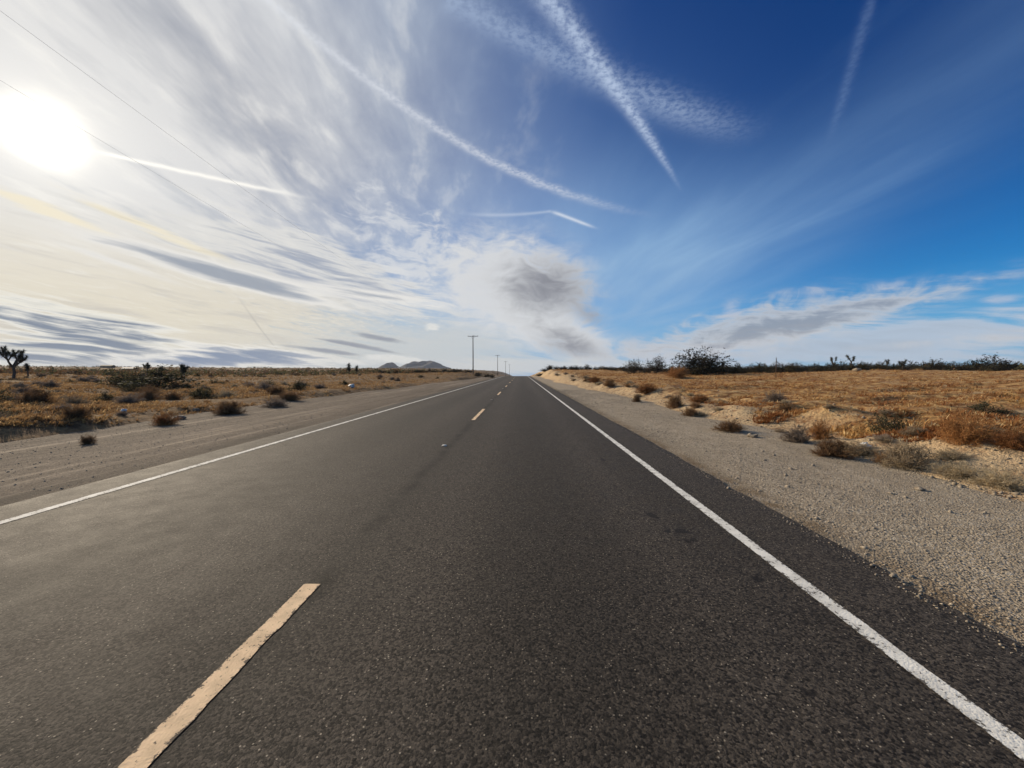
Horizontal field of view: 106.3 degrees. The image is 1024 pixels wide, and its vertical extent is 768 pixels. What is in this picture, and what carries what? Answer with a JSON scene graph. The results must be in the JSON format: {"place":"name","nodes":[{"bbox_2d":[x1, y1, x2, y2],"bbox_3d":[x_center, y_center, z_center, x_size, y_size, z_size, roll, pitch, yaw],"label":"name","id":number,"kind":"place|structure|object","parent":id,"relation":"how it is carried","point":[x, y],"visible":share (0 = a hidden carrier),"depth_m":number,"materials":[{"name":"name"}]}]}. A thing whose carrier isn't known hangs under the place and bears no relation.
{"place":"outdoors","nodes":[
{"label":"outdoors","id":0,"kind":"place"},
{"bbox_2d":[0,376,499,505],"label":"dirt shoulder","id":1,"kind":"object","parent":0,"point":[202,438],"visible":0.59,"depth_m":8.95},
{"bbox_2d":[78,433,97,444],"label":"dry shrub","id":2,"kind":"object","parent":1,"relation":"on","point":[87,440],"visible":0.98,"depth_m":8.55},
{"bbox_2d":[0,384,461,490],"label":"pebbles","id":3,"kind":"object","parent":1,"relation":"on","point":[170,434],"visible":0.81,"depth_m":9.52,"materials":[{"name":"gravel"}]},
{"bbox_2d":[256,397,289,407],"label":"dry shrub","id":4,"kind":"object","parent":1,"relation":"on","point":[277,403],"visible":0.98,"depth_m":17.44,"materials":[{"name":"plant"}]},
{"bbox_2d":[378,361,448,368],"bbox_3d":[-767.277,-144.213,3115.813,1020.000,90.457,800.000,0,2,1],"label":"mountains","id":5,"kind":"structure","parent":0,"point":[424,364],"depth_m":2940.16,"materials":[{"name":"stone"}]},
{"bbox_2d":[0,376,1023,767],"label":"road","id":6,"kind":"structure","parent":0,"point":[514,572],"depth_m":2.47,"materials":[{"name":"asphalt"}]},
{"bbox_2d":[0,366,1023,501],"bbox_3d":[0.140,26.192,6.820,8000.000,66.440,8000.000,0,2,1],"label":"ground","id":7,"kind":"structure","parent":0,"point":[9,433],"depth_m":19.47,"materials":[{"name":"soil"}]},
{"bbox_2d":[0,384,17,400],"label":"olive shrub","id":8,"kind":"object","parent":7,"relation":"on","point":[5,397],"visible":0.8,"depth_m":18.93,"materials":[{"name":"green plant"}]},
{"bbox_2d":[0,404,25,417],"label":"olive shrub","id":9,"kind":"object","parent":7,"relation":"on","point":[9,412],"visible":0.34,"depth_m":12.62,"materials":[{"name":"green plant"}]},
{"bbox_2d":[0,345,27,378],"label":"joshua tree","id":10,"kind":"object","parent":7,"relation":"on","point":[5,353],"visible":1,"depth_m":47.31,"materials":[{"name":"green plant"}]},
{"bbox_2d":[10,381,30,387],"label":"dry shrub","id":11,"kind":"object","parent":7,"relation":"on","point":[19,384],"visible":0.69,"depth_m":27.92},
{"bbox_2d":[9,385,37,393],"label":"dry shrub","id":12,"kind":"object","parent":7,"relation":"on","point":[21,390],"visible":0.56,"depth_m":24.52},
{"bbox_2d":[13,389,34,403],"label":"dry shrub","id":13,"kind":"object","parent":7,"relation":"on","point":[25,396],"visible":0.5,"depth_m":18.17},
{"bbox_2d":[23,362,30,375],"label":"joshua tree","id":14,"kind":"object","parent":7,"relation":"on","point":[26,366],"visible":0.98,"depth_m":53.54,"materials":[{"name":"green plant"}]},
{"bbox_2d":[27,390,59,403],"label":"dry shrub","id":15,"kind":"object","parent":7,"relation":"on","point":[40,397],"visible":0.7,"depth_m":18.18,"materials":[{"name":"plant"}]},
{"bbox_2d":[36,379,62,386],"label":"dry shrub","id":16,"kind":"object","parent":7,"relation":"on","point":[51,383],"visible":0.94,"depth_m":29.22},
{"bbox_2d":[53,403,72,409],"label":"dry shrub","id":17,"kind":"object","parent":7,"relation":"on","point":[63,405],"visible":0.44,"depth_m":14.90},
{"bbox_2d":[56,393,90,405],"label":"dry shrub","id":18,"kind":"object","parent":7,"relation":"on","point":[77,400],"visible":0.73,"depth_m":18.54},
{"bbox_2d":[56,405,98,419],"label":"dry shrub","id":19,"kind":"object","parent":7,"relation":"on","point":[78,412],"visible":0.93,"depth_m":11.10,"materials":[{"name":"plant"}]},
{"bbox_2d":[76,376,91,381],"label":"dry shrub","id":20,"kind":"object","parent":7,"relation":"on","point":[83,379],"visible":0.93,"depth_m":44.73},
{"bbox_2d":[90,389,115,401],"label":"olive shrub","id":21,"kind":"object","parent":7,"relation":"on","point":[105,397],"visible":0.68,"depth_m":21.81,"materials":[{"name":"green plant"}]},
{"bbox_2d":[100,365,115,367],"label":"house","id":22,"kind":"structure","parent":7,"relation":"on","point":[106,366],"depth_m":336.08,"materials":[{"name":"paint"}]},
{"bbox_2d":[116,411,128,415],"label":"dry shrub","id":23,"kind":"object","parent":7,"relation":"on","point":[121,413],"visible":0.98,"depth_m":12.52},
{"bbox_2d":[95,366,156,384],"bbox_3d":[-34.633,-0.680,34.531,4.647,1.942,3.978,-2,2,-43],"label":"olive shrub","id":24,"kind":"object","parent":7,"relation":"on","point":[108,378],"visible":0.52,"depth_m":34.05,"materials":[{"name":"green plant"}]},
{"bbox_2d":[110,392,146,404],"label":"dry shrub","id":25,"kind":"object","parent":7,"relation":"on","point":[128,399],"visible":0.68,"depth_m":19.99,"materials":[{"name":"plant"}]},
{"bbox_2d":[119,382,139,391],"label":"olive shrub","id":26,"kind":"object","parent":7,"relation":"on","point":[132,387],"visible":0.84,"depth_m":29.02,"materials":[{"name":"green plant"}]},
{"bbox_2d":[142,362,150,373],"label":"joshua tree","id":27,"kind":"object","parent":7,"relation":"on","point":[147,365],"visible":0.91,"depth_m":81.67,"materials":[{"name":"green plant"}]},
{"bbox_2d":[132,384,166,398],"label":"dry shrub","id":28,"kind":"object","parent":7,"relation":"on","point":[151,388],"visible":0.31,"depth_m":23.54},
{"bbox_2d":[137,388,164,400],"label":"dry shrub","id":29,"kind":"object","parent":7,"relation":"on","point":[149,395],"visible":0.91,"depth_m":21.24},
{"bbox_2d":[110,364,213,388],"bbox_3d":[-31.115,-0.651,33.835,8.451,2.433,6.235,1,2,35],"label":"olive shrub","id":30,"kind":"object","parent":7,"relation":"on","point":[163,377],"visible":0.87,"depth_m":33.67,"materials":[{"name":"green plant"}]},
{"bbox_2d":[146,411,180,425],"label":"dry shrub","id":31,"kind":"object","parent":7,"relation":"on","point":[166,420],"visible":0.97,"depth_m":11.62,"materials":[{"name":"plant"}]},
{"bbox_2d":[162,390,183,399],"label":"dry shrub","id":32,"kind":"object","parent":7,"relation":"on","point":[171,395],"visible":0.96,"depth_m":21.64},
{"bbox_2d":[168,381,181,387],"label":"dry shrub","id":33,"kind":"object","parent":7,"relation":"on","point":[175,385],"visible":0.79,"depth_m":33.82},
{"bbox_2d":[179,364,189,376],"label":"joshua tree","id":34,"kind":"object","parent":7,"relation":"on","point":[183,368],"visible":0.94,"depth_m":63.08,"materials":[{"name":"green plant"}]},
{"bbox_2d":[183,384,218,399],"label":"olive shrub","id":35,"kind":"object","parent":7,"relation":"on","point":[198,395],"visible":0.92,"depth_m":23.76,"materials":[{"name":"green plant"}]},
{"bbox_2d":[213,389,240,397],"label":"dry shrub","id":36,"kind":"object","parent":7,"relation":"on","point":[225,393],"visible":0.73,"depth_m":24.33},
{"bbox_2d":[207,399,248,415],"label":"dry shrub","id":37,"kind":"object","parent":7,"relation":"on","point":[227,407],"visible":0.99,"depth_m":14.60,"materials":[{"name":"plant"}]},
{"bbox_2d":[0,371,485,427],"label":"tan grass","id":38,"kind":"structure","parent":7,"relation":"on","point":[28,407],"depth_m":24.47,"materials":[{"name":"plant"}]},
{"bbox_2d":[252,381,275,389],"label":"dry shrub","id":39,"kind":"object","parent":7,"relation":"on","point":[262,385],"visible":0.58,"depth_m":29.53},
{"bbox_2d":[262,384,285,394],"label":"dry shrub","id":40,"kind":"object","parent":7,"relation":"on","point":[274,391],"visible":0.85,"depth_m":23.61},
{"bbox_2d":[276,390,303,399],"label":"dry shrub","id":41,"kind":"object","parent":7,"relation":"on","point":[289,396],"visible":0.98,"depth_m":20.84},
{"bbox_2d":[287,378,310,390],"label":"olive shrub","id":42,"kind":"object","parent":7,"relation":"on","point":[297,385],"visible":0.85,"depth_m":29.15,"materials":[{"name":"green plant"}]},
{"bbox_2d":[314,383,324,388],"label":"dry shrub","id":43,"kind":"object","parent":7,"relation":"on","point":[320,386],"visible":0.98,"depth_m":31.95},
{"bbox_2d":[468,336,475,373],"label":"utility pole","id":44,"kind":"object","parent":7,"relation":"on","point":[473,354],"visible":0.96,"depth_m":112.06,"materials":[{"name":"brown wood"}]},
{"bbox_2d":[0,80,474,343],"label":"power line wire","id":45,"kind":"object","parent":44,"relation":"attached to","point":[169,181],"visible":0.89,"depth_m":16.24,"materials":[{"name":"metal"}]},
{"bbox_2d":[2,12,487,349],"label":"power line wire","id":46,"kind":"object","parent":44,"relation":"attached to","point":[178,141],"visible":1,"depth_m":13.34,"materials":[{"name":"metal"}]},
{"bbox_2d":[0,363,1023,376],"bbox_3d":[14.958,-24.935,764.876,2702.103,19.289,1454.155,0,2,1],"label":"scrub","id":47,"kind":"object","parent":7,"relation":"on","point":[195,371],"visible":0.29,"depth_m":97.13,"materials":[{"name":"plant"}]},
{"bbox_2d":[587,375,603,382],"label":"dry shrub","id":48,"kind":"object","parent":7,"relation":"on","point":[595,379],"visible":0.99,"depth_m":39.08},
{"bbox_2d":[603,378,617,386],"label":"dry shrub","id":49,"kind":"object","parent":7,"relation":"on","point":[609,383],"visible":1,"depth_m":32.32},
{"bbox_2d":[614,359,646,373],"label":"creosote bush","id":50,"kind":"object","parent":7,"relation":"on","point":[634,369],"visible":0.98,"depth_m":76.84,"materials":[{"name":"green plant"}]},
{"bbox_2d":[631,395,641,401],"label":"dry shrub","id":51,"kind":"object","parent":7,"relation":"on","point":[637,398],"visible":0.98,"depth_m":20.72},
{"bbox_2d":[634,383,657,393],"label":"dry shrub","id":52,"kind":"object","parent":7,"relation":"on","point":[647,389],"visible":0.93,"depth_m":23.38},
{"bbox_2d":[634,353,669,372],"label":"creosote bush","id":53,"kind":"object","parent":7,"relation":"on","point":[657,366],"visible":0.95,"depth_m":81.00,"materials":[{"name":"green plant"}]},
{"bbox_2d":[663,366,691,377],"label":"dry shrub","id":54,"kind":"object","parent":7,"relation":"on","point":[678,373],"visible":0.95,"depth_m":48.79,"materials":[{"name":"plant"}]},
{"bbox_2d":[689,401,703,407],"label":"dry shrub","id":55,"kind":"object","parent":7,"relation":"on","point":[694,404],"visible":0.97,"depth_m":15.63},
{"bbox_2d":[687,394,710,402],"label":"dry shrub","id":56,"kind":"object","parent":7,"relation":"on","point":[699,399],"visible":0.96,"depth_m":17.35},
{"bbox_2d":[665,346,739,374],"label":"creosote bush","id":57,"kind":"object","parent":7,"relation":"on","point":[703,365],"visible":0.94,"depth_m":54.76,"materials":[{"name":"green plant"}]},
{"bbox_2d":[726,366,747,373],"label":"creosote bush","id":58,"kind":"object","parent":7,"relation":"on","point":[737,371],"visible":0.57,"depth_m":60.59,"materials":[{"name":"green plant"}]},
{"bbox_2d":[746,365,763,372],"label":"creosote bush","id":59,"kind":"object","parent":7,"relation":"on","point":[756,368],"visible":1,"depth_m":62.02,"materials":[{"name":"green plant"}]},
{"bbox_2d":[758,389,788,402],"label":"dry shrub","id":60,"kind":"object","parent":7,"relation":"on","point":[774,397],"visible":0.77,"depth_m":15.38,"materials":[{"name":"plant"}]},
{"bbox_2d":[765,362,786,372],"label":"creosote bush","id":61,"kind":"object","parent":7,"relation":"on","point":[774,368],"visible":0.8,"depth_m":64.05,"materials":[{"name":"green plant"}]},
{"bbox_2d":[776,403,795,412],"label":"dry shrub","id":62,"kind":"object","parent":7,"relation":"on","point":[784,407],"visible":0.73,"depth_m":13.03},
{"bbox_2d":[776,363,800,372],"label":"creosote bush","id":63,"kind":"object","parent":7,"relation":"on","point":[792,367],"visible":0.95,"depth_m":59.74,"materials":[{"name":"green plant"}]},
{"bbox_2d":[555,368,1023,446],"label":"dry grass","id":64,"kind":"structure","parent":7,"relation":"on","point":[858,431],"depth_m":14.76,"materials":[{"name":"plant"}]},
{"bbox_2d":[563,376,1023,501],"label":"rubble","id":65,"kind":"object","parent":7,"relation":"on","point":[961,485],"visible":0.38,"depth_m":7.08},
{"bbox_2d":[806,364,825,371],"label":"creosote bush","id":66,"kind":"object","parent":7,"relation":"on","point":[815,369],"visible":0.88,"depth_m":70.93,"materials":[{"name":"green plant"}]},
{"bbox_2d":[823,403,839,408],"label":"dry shrub","id":67,"kind":"object","parent":7,"relation":"on","point":[829,406],"visible":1,"depth_m":11.01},
{"bbox_2d":[826,362,838,370],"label":"creosote bush","id":68,"kind":"object","parent":7,"relation":"on","point":[831,366],"visible":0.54,"depth_m":65.26,"materials":[{"name":"green plant"}]},
{"bbox_2d":[807,436,861,459],"bbox_3d":[6.248,1.221,7.458,0.986,0.490,0.902,-1,2,-28],"label":"dry shrub","id":69,"kind":"object","parent":7,"relation":"on","point":[828,448],"visible":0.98,"depth_m":7.40,"materials":[{"name":"plant"}]},
{"bbox_2d":[832,364,847,370],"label":"creosote bush","id":70,"kind":"object","parent":7,"relation":"on","point":[838,368],"visible":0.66,"depth_m":61.66,"materials":[{"name":"green plant"}]},
{"bbox_2d":[832,359,849,370],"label":"creosote bush","id":71,"kind":"object","parent":7,"relation":"on","point":[842,364],"visible":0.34,"depth_m":63.77,"materials":[{"name":"green plant"}]},
{"bbox_2d":[845,354,854,365],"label":"joshua tree","id":72,"kind":"object","parent":7,"relation":"on","point":[852,357],"visible":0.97,"depth_m":64.62,"materials":[{"name":"green plant"}]},
{"bbox_2d":[843,362,860,370],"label":"creosote bush","id":73,"kind":"object","parent":7,"relation":"on","point":[851,364],"visible":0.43,"depth_m":62.29,"materials":[{"name":"green plant"}]},
{"bbox_2d":[846,362,871,370],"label":"creosote bush","id":74,"kind":"object","parent":7,"relation":"on","point":[863,367],"visible":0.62,"depth_m":61.18,"materials":[{"name":"green plant"}]},
{"bbox_2d":[861,361,882,369],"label":"creosote bush","id":75,"kind":"object","parent":7,"relation":"on","point":[871,366],"visible":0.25,"depth_m":64.80,"materials":[{"name":"green plant"}]},
{"bbox_2d":[868,433,895,442],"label":"dry shrub","id":76,"kind":"object","parent":7,"relation":"on","point":[883,435],"visible":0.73,"depth_m":7.92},
{"bbox_2d":[876,437,892,442],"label":"dry shrub","id":77,"kind":"object","parent":7,"relation":"on","point":[887,440],"visible":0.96,"depth_m":7.80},
{"bbox_2d":[864,407,907,432],"bbox_3d":[8.367,0.836,8.482,0.769,0.648,0.899,-1,2,-37],"label":"olive shrub","id":78,"kind":"object","parent":7,"relation":"on","point":[887,425],"visible":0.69,"depth_m":8.51,"materials":[{"name":"green plant"}]},
{"bbox_2d":[877,409,897,415],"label":"dry shrub","id":79,"kind":"object","parent":7,"relation":"on","point":[885,412],"visible":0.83,"depth_m":10.80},
{"bbox_2d":[883,365,897,369],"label":"creosote bush","id":80,"kind":"object","parent":7,"relation":"on","point":[890,368],"visible":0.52,"depth_m":63.91,"materials":[{"name":"green plant"}]},
{"bbox_2d":[898,360,906,369],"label":"joshua tree","id":81,"kind":"object","parent":7,"relation":"on","point":[902,363],"visible":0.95,"depth_m":66.39,"materials":[{"name":"green plant"}]},
{"bbox_2d":[875,438,937,472],"bbox_3d":[6.776,1.202,6.538,0.917,0.589,1.109,1,2,39],"label":"dry shrub","id":82,"kind":"object","parent":7,"relation":"on","point":[905,457],"visible":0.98,"depth_m":6.50,"materials":[{"name":"plant"}]},
{"bbox_2d":[897,425,930,435],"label":"dry shrub","id":83,"kind":"object","parent":7,"relation":"on","point":[912,431],"visible":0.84,"depth_m":7.74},
{"bbox_2d":[909,364,932,369],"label":"creosote bush","id":84,"kind":"object","parent":7,"relation":"on","point":[924,368],"visible":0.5,"depth_m":59.27,"materials":[{"name":"green plant"}]},
{"bbox_2d":[928,360,940,369],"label":"creosote bush","id":85,"kind":"object","parent":7,"relation":"on","point":[933,367],"visible":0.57,"depth_m":59.80,"materials":[{"name":"green plant"}]},
{"bbox_2d":[920,357,958,370],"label":"creosote bush","id":86,"kind":"object","parent":7,"relation":"on","point":[942,365],"visible":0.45,"depth_m":63.53,"materials":[{"name":"green plant"}]},
{"bbox_2d":[928,447,975,459],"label":"dry shrub","id":87,"kind":"object","parent":7,"relation":"on","point":[953,454],"visible":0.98,"depth_m":6.39,"materials":[{"name":"plant"}]},
{"bbox_2d":[929,409,1005,446],"bbox_3d":[7.888,0.787,6.729,0.911,0.723,0.948,0,2,-10],"label":"dry shrub","id":88,"kind":"object","parent":7,"relation":"on","point":[957,433],"visible":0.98,"depth_m":6.65,"materials":[{"name":"plant"}]},
{"bbox_2d":[955,364,980,370],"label":"creosote bush","id":89,"kind":"object","parent":7,"relation":"on","point":[962,368],"visible":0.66,"depth_m":58.30,"materials":[{"name":"green plant"}]},
{"bbox_2d":[956,398,1014,414],"bbox_3d":[13.973,0.661,11.325,1.355,0.510,1.000,-1,2,-18],"label":"olive shrub","id":90,"kind":"object","parent":7,"relation":"on","point":[981,407],"visible":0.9,"depth_m":11.22,"materials":[{"name":"green plant"}]},
{"bbox_2d":[961,352,1016,370],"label":"creosote bush","id":91,"kind":"object","parent":7,"relation":"on","point":[988,363],"visible":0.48,"depth_m":64.03,"materials":[{"name":"green plant"}]},
{"bbox_2d":[979,423,1004,432],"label":"dry shrub","id":92,"kind":"object","parent":7,"relation":"on","point":[993,428],"visible":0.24,"depth_m":7.39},
{"bbox_2d":[979,363,1006,370],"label":"creosote bush","id":93,"kind":"object","parent":7,"relation":"on","point":[992,367],"visible":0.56,"depth_m":61.54,"materials":[{"name":"green plant"}]},
{"bbox_2d":[977,422,1023,450],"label":"dry shrub","id":94,"kind":"object","parent":7,"relation":"on","point":[1009,440],"visible":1,"depth_m":6.16,"materials":[{"name":"plant"}]},
{"bbox_2d":[996,364,1013,370],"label":"creosote bush","id":95,"kind":"object","parent":7,"relation":"on","point":[1001,368],"visible":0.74,"depth_m":60.97,"materials":[{"name":"green plant"}]},
{"bbox_2d":[1003,361,1022,370],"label":"creosote bush","id":96,"kind":"object","parent":7,"relation":"on","point":[1011,367],"visible":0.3,"depth_m":63.54,"materials":[{"name":"green plant"}]},
{"bbox_2d":[0,0,1023,375],"label":"sky","id":97,"kind":"structure","parent":0,"point":[567,183],"materials":[{"name":"blue"}]},
{"bbox_2d":[531,376,1023,645],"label":"gravel shoulder","id":98,"kind":"object","parent":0,"point":[900,481],"visible":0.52,"depth_m":4.73},
{"bbox_2d":[662,393,685,408],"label":"dry shrub","id":99,"kind":"object","parent":98,"relation":"on","point":[674,401],"visible":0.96,"depth_m":16.86,"materials":[{"name":"plant"}]},
{"bbox_2d":[681,406,696,416],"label":"dry shrub","id":100,"kind":"object","parent":98,"relation":"on","point":[690,412],"visible":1,"depth_m":14.17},
{"bbox_2d":[694,410,708,416],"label":"dry shrub","id":101,"kind":"object","parent":98,"relation":"on","point":[699,413],"visible":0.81,"depth_m":14.11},
{"bbox_2d":[710,419,745,432],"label":"dry shrub","id":102,"kind":"object","parent":98,"relation":"on","point":[728,426],"visible":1,"depth_m":10.46,"materials":[{"name":"plant"}]},
{"bbox_2d":[747,433,757,437],"bbox_3d":[6.016,1.285,9.615,0.213,0.142,0.235,-1,2,-31],"label":"rock","id":103,"kind":"object","parent":98,"relation":"on","point":[752,435],"visible":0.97,"depth_m":9.54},
{"bbox_2d":[779,423,815,443],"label":"dry shrub","id":104,"kind":"object","parent":98,"relation":"on","point":[794,435],"visible":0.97,"depth_m":8.91,"materials":[{"name":"plant"}]},
{"bbox_2d":[804,415,839,439],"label":"dry shrub","id":105,"kind":"object","parent":98,"relation":"on","point":[821,432],"visible":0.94,"depth_m":8.97,"materials":[{"name":"plant"}]},
{"bbox_2d":[841,439,882,457],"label":"dry shrub","id":106,"kind":"object","parent":98,"relation":"on","point":[865,450],"visible":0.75,"depth_m":7.45,"materials":[{"name":"plant"}]},
{"bbox_2d":[870,451,894,465],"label":"dry shrub","id":107,"kind":"object","parent":98,"relation":"on","point":[877,458],"visible":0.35,"depth_m":6.90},
{"bbox_2d":[916,460,985,483],"bbox_3d":[6.897,1.316,5.977,0.922,0.295,0.762,-1,2,-24],"label":"dry shrub","id":108,"kind":"object","parent":98,"relation":"on","point":[956,470],"visible":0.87,"depth_m":5.90,"materials":[{"name":"plant"}]},
{"bbox_2d":[964,461,1023,492],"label":"dry shrub","id":109,"kind":"object","parent":98,"relation":"on","point":[998,481],"visible":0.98,"depth_m":5.40,"materials":[{"name":"plant"}]},
{"bbox_2d":[553,387,1023,656],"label":"gravel","id":110,"kind":"structure","parent":0,"point":[921,576],"depth_m":4.22,"materials":[{"name":"gravel"}]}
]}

